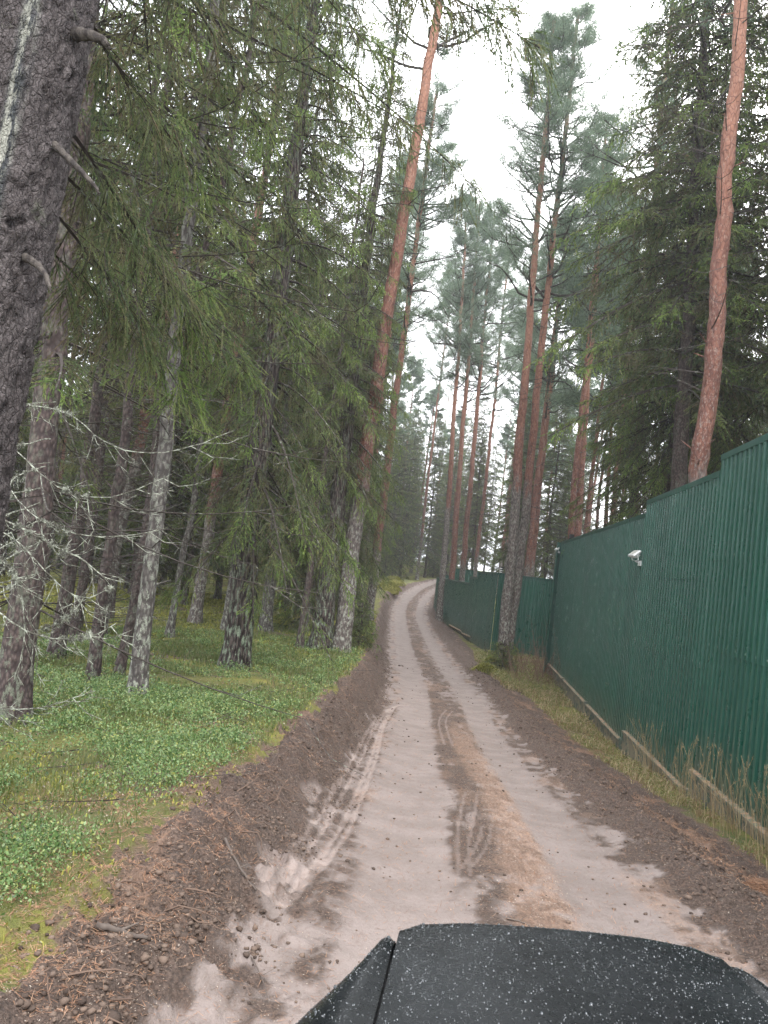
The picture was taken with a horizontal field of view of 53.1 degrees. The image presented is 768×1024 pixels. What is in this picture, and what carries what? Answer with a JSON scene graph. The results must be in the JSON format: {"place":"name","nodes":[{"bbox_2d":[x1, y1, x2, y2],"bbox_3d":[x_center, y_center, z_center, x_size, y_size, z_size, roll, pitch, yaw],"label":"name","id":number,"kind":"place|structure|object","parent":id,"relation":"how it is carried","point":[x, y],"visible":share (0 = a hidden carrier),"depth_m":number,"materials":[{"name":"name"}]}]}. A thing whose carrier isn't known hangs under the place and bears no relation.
{"place":"outdoors","nodes":[
{"label":"outdoors","id":0,"kind":"place"},
{"bbox_2d":[0,578,767,1023],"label":"dirt shoulder","id":1,"kind":"object","parent":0,"point":[190,1004],"visible":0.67,"depth_m":5.66},
{"bbox_2d":[91,920,147,939],"bbox_3d":[-1.326,2.091,3.857,0.286,0.130,0.067,9,-5,-32],"label":"stick","id":2,"kind":"object","parent":1,"relation":"on","point":[107,927],"visible":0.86,"depth_m":3.82,"materials":[{"name":"beige wood"}]},
{"bbox_2d":[415,187,499,621],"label":"pine tree","id":3,"kind":"object","parent":1,"relation":"on","point":[456,239],"visible":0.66,"depth_m":62.49,"materials":[{"name":"green plant"}]},
{"bbox_2d":[430,265,504,574],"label":"pine tree","id":4,"kind":"object","parent":1,"relation":"on","point":[470,387],"visible":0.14,"depth_m":86.60,"materials":[{"name":"green plant"}]},
{"bbox_2d":[740,873,767,895],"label":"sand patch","id":5,"kind":"object","parent":1,"relation":"on","point":[758,886],"visible":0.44,"depth_m":6.68,"materials":[{"name":"sand"}]},
{"bbox_2d":[0,539,767,993],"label":"ground","id":6,"kind":"structure","parent":0,"point":[136,845],"depth_m":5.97,"materials":[{"name":"green plant"}]},
{"bbox_2d":[0,371,68,574],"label":"spruce tree","id":7,"kind":"object","parent":6,"relation":"on","point":[7,539],"depth_m":39.45,"materials":[{"name":"green plant"}]},
{"bbox_2d":[12,217,109,589],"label":"spruce tree","id":8,"kind":"object","parent":6,"relation":"on","point":[57,467],"depth_m":31.64,"materials":[{"name":"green plant"}]},
{"bbox_2d":[0,0,131,595],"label":"spruce tree","id":9,"kind":"object","parent":6,"relation":"on","point":[29,413],"visible":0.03,"depth_m":18.48,"materials":[{"name":"green plant"}]},
{"bbox_2d":[52,372,104,571],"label":"spruce tree","id":10,"kind":"object","parent":6,"relation":"on","point":[58,566],"visible":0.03,"depth_m":53.35,"materials":[{"name":"green plant"}]},
{"bbox_2d":[34,75,128,580],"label":"pine tree","id":11,"kind":"object","parent":6,"relation":"on","point":[60,477],"visible":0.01,"depth_m":36.61,"materials":[{"name":"brown plant"}]},
{"bbox_2d":[20,136,166,627],"bbox_3d":[-8.065,-4.888,22.643,3.811,17.350,4.282,5,-4,6],"label":"spruce tree","id":12,"kind":"object","parent":6,"relation":"on","point":[134,414],"visible":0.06,"depth_m":22.30,"materials":[{"name":"green plant"}]},
{"bbox_2d":[54,291,147,583],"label":"spruce tree","id":13,"kind":"object","parent":6,"relation":"on","point":[67,499],"visible":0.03,"depth_m":40.24,"materials":[{"name":"green plant"}]},
{"bbox_2d":[22,79,186,635],"bbox_3d":[-6.867,-4.942,20.256,3.717,17.350,3.947,4,-5,38],"label":"spruce tree","id":14,"kind":"object","parent":6,"relation":"on","point":[83,585],"visible":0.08,"depth_m":19.94,"materials":[{"name":"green plant"}]},
{"bbox_2d":[0,0,237,680],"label":"spruce tree","id":15,"kind":"object","parent":6,"relation":"on","point":[92,488],"visible":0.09,"depth_m":12.60,"materials":[{"name":"green plant"}]},
{"bbox_2d":[34,0,219,658],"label":"spruce tree","id":16,"kind":"object","parent":6,"relation":"on","point":[75,542],"visible":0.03,"depth_m":14.37,"materials":[{"name":"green plant"}]},
{"bbox_2d":[64,149,194,617],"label":"spruce tree","id":17,"kind":"object","parent":6,"relation":"on","point":[115,590],"visible":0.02,"depth_m":27.71,"materials":[{"name":"green plant"}]},
{"bbox_2d":[48,147,218,592],"bbox_3d":[-10.980,-7.733,37.979,7.545,24.242,8.237,6,-4,6],"label":"spruce tree","id":18,"kind":"object","parent":6,"relation":"on","point":[181,531],"visible":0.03,"depth_m":36.88,"materials":[{"name":"green plant"}]},
{"bbox_2d":[76,314,190,593],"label":"spruce tree","id":19,"kind":"object","parent":6,"relation":"on","point":[130,570],"visible":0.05,"depth_m":42.69,"materials":[{"name":"green plant"}]},
{"bbox_2d":[35,0,256,680],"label":"spruce tree","id":20,"kind":"object","parent":6,"relation":"on","point":[96,648],"visible":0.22,"depth_m":11.97,"materials":[{"name":"green plant"}]},
{"bbox_2d":[59,77,250,605],"bbox_3d":[-8.059,-7.370,32.635,7.260,23.680,7.617,7,-4,7],"label":"spruce tree","id":21,"kind":"object","parent":6,"relation":"on","point":[173,462],"visible":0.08,"depth_m":32.01,"materials":[{"name":"green plant"}]},
{"bbox_2d":[76,5,255,649],"bbox_3d":[-4.758,-5.101,17.904,4.042,17.351,3.828,8,-4,-18],"label":"spruce tree","id":22,"kind":"object","parent":6,"relation":"on","point":[153,456],"visible":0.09,"depth_m":17.79,"materials":[{"name":"green plant"}]},
{"bbox_2d":[8,0,338,698],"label":"spruce tree","id":23,"kind":"object","parent":6,"relation":"on","point":[138,676],"visible":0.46,"depth_m":10.67,"materials":[{"name":"green plant"}]},
{"bbox_2d":[4,609,353,896],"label":"dead leaves","id":24,"kind":"object","parent":6,"relation":"on","point":[130,715],"visible":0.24,"depth_m":8.77,"materials":[{"name":"brown plant"}]},
{"bbox_2d":[0,625,365,914],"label":"bilberry shrub","id":25,"kind":"object","parent":6,"relation":"on","point":[14,842],"visible":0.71,"depth_m":7.93,"materials":[{"name":"green plant"}]},
{"bbox_2d":[0,604,374,831],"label":"twig debris","id":26,"kind":"object","parent":6,"relation":"on","point":[127,736],"visible":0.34,"depth_m":8.50,"materials":[{"name":"brown plant"}]},
{"bbox_2d":[0,574,376,965],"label":"moss","id":27,"kind":"object","parent":6,"relation":"on","point":[211,601],"visible":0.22,"depth_m":13.70,"materials":[{"name":"green plant"}]},
{"bbox_2d":[126,101,261,637],"bbox_3d":[-5.115,-4.610,22.610,3.237,17.350,3.324,7,-4,7],"label":"spruce tree","id":28,"kind":"object","parent":6,"relation":"on","point":[170,625],"visible":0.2,"depth_m":22.21,"materials":[{"name":"green plant"}]},
{"bbox_2d":[123,117,268,604],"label":"spruce tree","id":29,"kind":"object","parent":6,"relation":"on","point":[183,600],"visible":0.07,"depth_m":34.24,"materials":[{"name":"green plant"}]},
{"bbox_2d":[124,206,268,599],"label":"spruce tree","id":30,"kind":"object","parent":6,"relation":"on","point":[180,538],"visible":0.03,"depth_m":39.55,"materials":[{"name":"green plant"}]},
{"bbox_2d":[54,0,340,675],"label":"spruce tree","id":31,"kind":"object","parent":6,"relation":"on","point":[121,661],"visible":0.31,"depth_m":13.25,"materials":[{"name":"green plant"}]},
{"bbox_2d":[33,646,382,1023],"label":"root tangle","id":32,"kind":"object","parent":6,"relation":"on","point":[121,962],"visible":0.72,"depth_m":4.54,"materials":[{"name":"brown wood"}]},
{"bbox_2d":[0,0,452,544],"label":"spruce tree","id":33,"kind":"object","parent":6,"relation":"on","point":[45,48],"visible":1,"depth_m":4.67,"materials":[{"name":"green plant"}]},
{"bbox_2d":[104,0,360,636],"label":"pine tree","id":34,"kind":"object","parent":6,"relation":"on","point":[133,470],"visible":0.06,"depth_m":21.45,"materials":[{"name":"brown plant"}]},
{"bbox_2d":[194,283,299,590],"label":"spruce tree","id":35,"kind":"object","parent":6,"relation":"on","point":[213,577],"visible":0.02,"depth_m":39.20,"materials":[{"name":"green plant"}]},
{"bbox_2d":[183,152,317,630],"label":"spruce tree","id":36,"kind":"object","parent":6,"relation":"on","point":[225,612],"visible":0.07,"depth_m":26.48,"materials":[{"name":"green plant"}]},
{"bbox_2d":[186,95,354,631],"bbox_3d":[-3.390,-5.544,27.899,5.939,20.352,5.114,8,-4,-9],"label":"spruce tree","id":37,"kind":"object","parent":6,"relation":"on","point":[265,623],"visible":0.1,"depth_m":27.30,"materials":[{"name":"green plant"}]},
{"bbox_2d":[155,0,391,680],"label":"spruce tree","id":38,"kind":"object","parent":6,"relation":"on","point":[244,606],"visible":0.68,"depth_m":16.38,"materials":[{"name":"green plant"}]},
{"bbox_2d":[187,118,367,568],"bbox_3d":[-3.201,-6.521,34.803,7.463,23.624,7.724,9,-4,7],"label":"spruce tree","id":39,"kind":"object","parent":6,"relation":"on","point":[339,205],"visible":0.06,"depth_m":34.61,"materials":[{"name":"green plant"}]},
{"bbox_2d":[187,0,375,623],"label":"pine tree","id":40,"kind":"object","parent":6,"relation":"on","point":[196,612],"visible":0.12,"depth_m":27.87,"materials":[{"name":"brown plant"}]},
{"bbox_2d":[0,0,567,775],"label":"spruce tree","id":41,"kind":"object","parent":6,"relation":"on","point":[18,652],"visible":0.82,"depth_m":8.50,"materials":[{"name":"green plant"}]},
{"bbox_2d":[254,432,355,633],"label":"young spruce","id":42,"kind":"object","parent":6,"relation":"on","point":[284,604],"visible":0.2,"depth_m":29.82,"materials":[{"name":"green plant"}]},
{"bbox_2d":[263,159,388,648],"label":"spruce tree","id":43,"kind":"object","parent":6,"relation":"on","point":[308,581],"visible":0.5,"depth_m":22.92,"materials":[{"name":"green plant"}]},
{"bbox_2d":[262,141,392,626],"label":"spruce tree","id":44,"kind":"object","parent":6,"relation":"on","point":[313,580],"visible":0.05,"depth_m":29.75,"materials":[{"name":"green plant"}]},
{"bbox_2d":[258,0,418,649],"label":"spruce tree","id":45,"kind":"object","parent":6,"relation":"on","point":[338,494],"visible":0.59,"depth_m":23.44,"materials":[{"name":"green plant"}]},
{"bbox_2d":[300,209,405,610],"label":"spruce tree","id":46,"kind":"object","parent":6,"relation":"on","point":[382,460],"visible":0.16,"depth_m":37.66,"materials":[{"name":"green plant"}]},
{"bbox_2d":[328,310,396,599],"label":"spruce tree","id":47,"kind":"object","parent":6,"relation":"on","point":[386,533],"visible":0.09,"depth_m":48.71,"materials":[{"name":"green plant"}]},
{"bbox_2d":[351,614,381,659],"bbox_3d":[-0.899,4.178,25.239,1.481,1.690,1.738,5,-5,30],"label":"spruce seedling","id":48,"kind":"object","parent":6,"relation":"on","point":[361,620],"visible":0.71,"depth_m":25.18,"materials":[{"name":"green plant"}]},
{"bbox_2d":[0,647,767,1023],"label":"needle litter","id":49,"kind":"object","parent":6,"relation":"on","point":[262,861],"visible":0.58,"depth_m":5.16,"materials":[{"name":"brown plant"}]},
{"bbox_2d":[379,522,396,579],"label":"young spruce","id":50,"kind":"object","parent":6,"relation":"on","point":[387,562],"visible":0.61,"depth_m":85.90,"materials":[{"name":"green plant"}]},
{"bbox_2d":[371,416,419,580],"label":"spruce tree","id":51,"kind":"object","parent":6,"relation":"on","point":[402,439],"visible":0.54,"depth_m":89.85,"materials":[{"name":"green plant"}]},
{"bbox_2d":[351,188,442,538],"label":"pine tree","id":52,"kind":"object","parent":6,"relation":"on","point":[415,293],"visible":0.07,"depth_m":64.32,"materials":[{"name":"green plant"}]},
{"bbox_2d":[378,317,424,580],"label":"pine tree","id":53,"kind":"object","parent":6,"relation":"on","point":[409,416],"visible":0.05,"depth_m":84.97,"materials":[{"name":"green plant"}]},
{"bbox_2d":[354,156,460,604],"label":"pine tree","id":54,"kind":"object","parent":6,"relation":"on","point":[410,224],"visible":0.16,"depth_m":55.37,"materials":[{"name":"green plant"}]},
{"bbox_2d":[388,409,430,578],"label":"spruce tree","id":55,"kind":"object","parent":6,"relation":"on","point":[415,454],"visible":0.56,"depth_m":91.81,"materials":[{"name":"green plant"}]},
{"bbox_2d":[388,353,436,573],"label":"pine tree","id":56,"kind":"object","parent":6,"relation":"on","point":[413,369],"visible":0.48,"depth_m":96.66,"materials":[{"name":"green plant"}]},
{"bbox_2d":[358,67,487,620],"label":"pine tree","id":57,"kind":"object","parent":6,"relation":"on","point":[409,279],"visible":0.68,"depth_m":40.78,"materials":[{"name":"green plant"}]},
{"bbox_2d":[311,0,536,652],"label":"pine tree","id":58,"kind":"object","parent":6,"relation":"on","point":[342,636],"visible":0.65,"depth_m":23.81,"materials":[{"name":"brown plant"}]},
{"bbox_2d":[405,416,453,577],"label":"spruce tree","id":59,"kind":"object","parent":6,"relation":"on","point":[435,498],"visible":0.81,"depth_m":96.74,"materials":[{"name":"green plant"}]},
{"bbox_2d":[409,371,450,572],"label":"pine tree","id":60,"kind":"object","parent":6,"relation":"on","point":[430,407],"visible":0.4,"depth_m":101.67,"materials":[{"name":"green plant"}]},
{"bbox_2d":[419,523,441,576],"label":"young spruce","id":61,"kind":"object","parent":6,"relation":"on","point":[434,567],"visible":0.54,"depth_m":98.27,"materials":[{"name":"green plant"}]},
{"bbox_2d":[404,261,465,579],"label":"pine tree","id":62,"kind":"object","parent":6,"relation":"on","point":[432,375],"visible":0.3,"depth_m":92.87,"materials":[{"name":"green plant"}]},
{"bbox_2d":[423,434,468,574],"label":"spruce tree","id":63,"kind":"object","parent":6,"relation":"on","point":[456,454],"visible":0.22,"depth_m":102.46,"materials":[{"name":"green plant"}]},
{"bbox_2d":[427,195,506,579],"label":"pine tree","id":64,"kind":"object","parent":6,"relation":"on","point":[483,284],"visible":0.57,"depth_m":63.35,"materials":[{"name":"green plant"}]},
{"bbox_2d":[449,399,491,559],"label":"spruce tree","id":65,"kind":"object","parent":6,"relation":"on","point":[466,453],"visible":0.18,"depth_m":109.36,"materials":[{"name":"green plant"}]},
{"bbox_2d":[446,398,504,572],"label":"spruce tree","id":66,"kind":"object","parent":6,"relation":"on","point":[474,530],"visible":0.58,"depth_m":83.74,"materials":[{"name":"green plant"}]},
{"bbox_2d":[434,194,522,581],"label":"pine tree","id":67,"kind":"object","parent":6,"relation":"on","point":[494,286],"visible":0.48,"depth_m":64.17,"materials":[{"name":"green plant"}]},
{"bbox_2d":[468,439,504,571],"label":"spruce tree","id":68,"kind":"object","parent":6,"relation":"on","point":[488,485],"visible":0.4,"depth_m":111.45,"materials":[{"name":"green plant"}]},
{"bbox_2d":[433,571,552,659],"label":"metal fence","id":69,"kind":"object","parent":6,"relation":"on","point":[469,615],"visible":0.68,"depth_m":41.57,"materials":[{"name":"green metal"}]},
{"bbox_2d":[455,224,537,576],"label":"pine tree","id":70,"kind":"object","parent":6,"relation":"on","point":[513,303],"visible":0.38,"depth_m":72.13,"materials":[{"name":"green plant"}]},
{"bbox_2d":[486,408,515,571],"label":"pine tree","id":71,"kind":"object","parent":6,"relation":"on","point":[510,446],"visible":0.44,"depth_m":115.40,"materials":[{"name":"green plant"}]},
{"bbox_2d":[479,640,523,673],"bbox_3d":[4.955,6.481,32.784,2.170,2.113,1.885,7,-4,6],"label":"spruce seedling","id":72,"kind":"object","parent":6,"relation":"on","point":[498,649],"visible":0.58,"depth_m":32.68,"materials":[{"name":"green plant"}]},
{"bbox_2d":[478,309,555,573],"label":"pine tree","id":73,"kind":"object","parent":6,"relation":"on","point":[499,416],"visible":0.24,"depth_m":77.09,"materials":[{"name":"green plant"}]},
{"bbox_2d":[483,389,552,621],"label":"spruce tree","id":74,"kind":"object","parent":6,"relation":"on","point":[501,559],"visible":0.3,"depth_m":57.49,"materials":[{"name":"green plant"}]},
{"bbox_2d":[485,250,552,592],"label":"pine tree","id":75,"kind":"object","parent":6,"relation":"on","point":[509,488],"visible":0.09,"depth_m":81.88,"materials":[{"name":"green plant"}]},
{"bbox_2d":[499,623,560,688],"bbox_3d":[6.452,5.766,32.577,3.633,2.673,9.811,7,-4,6],"label":"brushwood","id":76,"kind":"object","parent":6,"relation":"on","point":[537,661],"visible":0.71,"depth_m":30.93,"materials":[{"name":"brown"}]},
{"bbox_2d":[503,349,565,497],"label":"pine tree","id":77,"kind":"object","parent":6,"relation":"on","point":[531,377],"visible":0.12,"depth_m":68.32,"materials":[{"name":"green plant"}]},
{"bbox_2d":[456,0,617,658],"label":"pine tree","id":78,"kind":"object","parent":6,"relation":"on","point":[555,46],"visible":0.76,"depth_m":37.16,"materials":[{"name":"green plant"}]},
{"bbox_2d":[487,203,609,575],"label":"pine tree","id":79,"kind":"object","parent":6,"relation":"on","point":[559,400],"visible":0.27,"depth_m":46.91,"materials":[{"name":"green plant"}]},
{"bbox_2d":[524,393,575,578],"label":"spruce tree","id":80,"kind":"object","parent":6,"relation":"on","point":[561,484],"visible":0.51,"depth_m":61.00,"materials":[{"name":"green plant"}]},
{"bbox_2d":[495,202,604,576],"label":"pine tree","id":81,"kind":"object","parent":6,"relation":"on","point":[533,555],"visible":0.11,"depth_m":54.36,"materials":[{"name":"green plant"}]},
{"bbox_2d":[524,369,577,576],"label":"pine tree","id":82,"kind":"object","parent":6,"relation":"on","point":[558,385],"visible":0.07,"depth_m":80.81,"materials":[{"name":"green plant"}]},
{"bbox_2d":[470,0,640,656],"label":"pine tree","id":83,"kind":"object","parent":6,"relation":"on","point":[589,35],"visible":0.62,"depth_m":37.61,"materials":[{"name":"green plant"}]},
{"bbox_2d":[540,447,590,577],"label":"spruce tree","id":84,"kind":"object","parent":6,"relation":"on","point":[565,537],"visible":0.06,"depth_m":64.62,"materials":[{"name":"green plant"}]},
{"bbox_2d":[557,370,617,530],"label":"pine tree","id":85,"kind":"object","parent":6,"relation":"on","point":[597,389],"visible":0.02,"depth_m":69.70,"materials":[{"name":"green plant"}]},
{"bbox_2d":[543,170,633,538],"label":"pine tree","id":86,"kind":"object","parent":6,"relation":"on","point":[578,522],"visible":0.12,"depth_m":44.35,"materials":[{"name":"green plant"}]},
{"bbox_2d":[526,103,652,538],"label":"pine tree","id":87,"kind":"object","parent":6,"relation":"on","point":[576,468],"visible":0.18,"depth_m":40.40,"materials":[{"name":"green plant"}]},
{"bbox_2d":[543,260,636,533],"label":"pine tree","id":88,"kind":"object","parent":6,"relation":"on","point":[592,436],"visible":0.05,"depth_m":52.06,"materials":[{"name":"green plant"}]},
{"bbox_2d":[566,310,628,526],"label":"pine tree","id":89,"kind":"object","parent":6,"relation":"on","point":[592,419],"depth_m":55.64,"materials":[{"name":"green plant"}]},
{"bbox_2d":[556,181,678,552],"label":"spruce tree","id":90,"kind":"object","parent":6,"relation":"on","point":[605,465],"visible":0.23,"depth_m":31.88,"materials":[{"name":"green plant"}]},
{"bbox_2d":[473,648,767,870],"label":"dry grass","id":91,"kind":"structure","parent":6,"relation":"on","point":[713,816],"depth_m":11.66,"materials":[{"name":"plant"}]},
{"bbox_2d":[569,194,682,521],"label":"pine tree","id":92,"kind":"object","parent":6,"relation":"on","point":[609,381],"visible":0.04,"depth_m":46.59,"materials":[{"name":"green plant"}]},
{"bbox_2d":[523,0,767,490],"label":"spruce tree","id":93,"kind":"object","parent":6,"relation":"on","point":[689,296],"visible":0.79,"depth_m":22.42,"materials":[{"name":"green plant"}]},
{"bbox_2d":[562,0,728,513],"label":"pine tree","id":94,"kind":"object","parent":6,"relation":"on","point":[637,70],"visible":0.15,"depth_m":33.67,"materials":[{"name":"green plant"}]},
{"bbox_2d":[543,433,767,845],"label":"metal fence","id":95,"kind":"object","parent":6,"relation":"on","point":[679,651],"visible":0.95,"depth_m":13.70,"materials":[{"name":"green metal"}]},
{"bbox_2d":[600,43,746,520],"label":"spruce tree","id":96,"kind":"object","parent":6,"relation":"on","point":[654,440],"visible":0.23,"depth_m":26.84,"materials":[{"name":"green plant"}]},
{"bbox_2d":[592,0,767,524],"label":"spruce tree","id":97,"kind":"object","parent":6,"relation":"on","point":[628,476],"visible":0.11,"depth_m":26.91,"materials":[{"name":"green plant"}]},
{"bbox_2d":[618,0,767,482],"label":"pine tree","id":98,"kind":"object","parent":6,"relation":"on","point":[714,343],"visible":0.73,"depth_m":17.67,"materials":[{"name":"brown plant"}]},
{"bbox_2d":[635,0,767,479],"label":"spruce tree","id":99,"kind":"object","parent":6,"relation":"on","point":[749,186],"visible":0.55,"depth_m":21.55,"materials":[{"name":"green plant"}]},
{"bbox_2d":[65,0,767,577],"label":"sky","id":100,"kind":"structure","parent":0,"point":[482,100],"materials":[{"name":"white"}]},
{"bbox_2d":[233,580,767,1023],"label":"road","id":101,"kind":"structure","parent":0,"point":[414,635],"depth_m":7.15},
{"bbox_2d":[0,635,767,1023],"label":"soil clods","id":102,"kind":"object","parent":101,"relation":"on","point":[24,1003],"visible":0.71,"depth_m":4.53,"materials":[{"name":"brown soil"}]},
{"bbox_2d":[295,923,767,1023],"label":"car","id":103,"kind":"object","parent":101,"relation":"on","point":[458,973],"visible":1,"depth_m":2.08,"materials":[{"name":"paint"}]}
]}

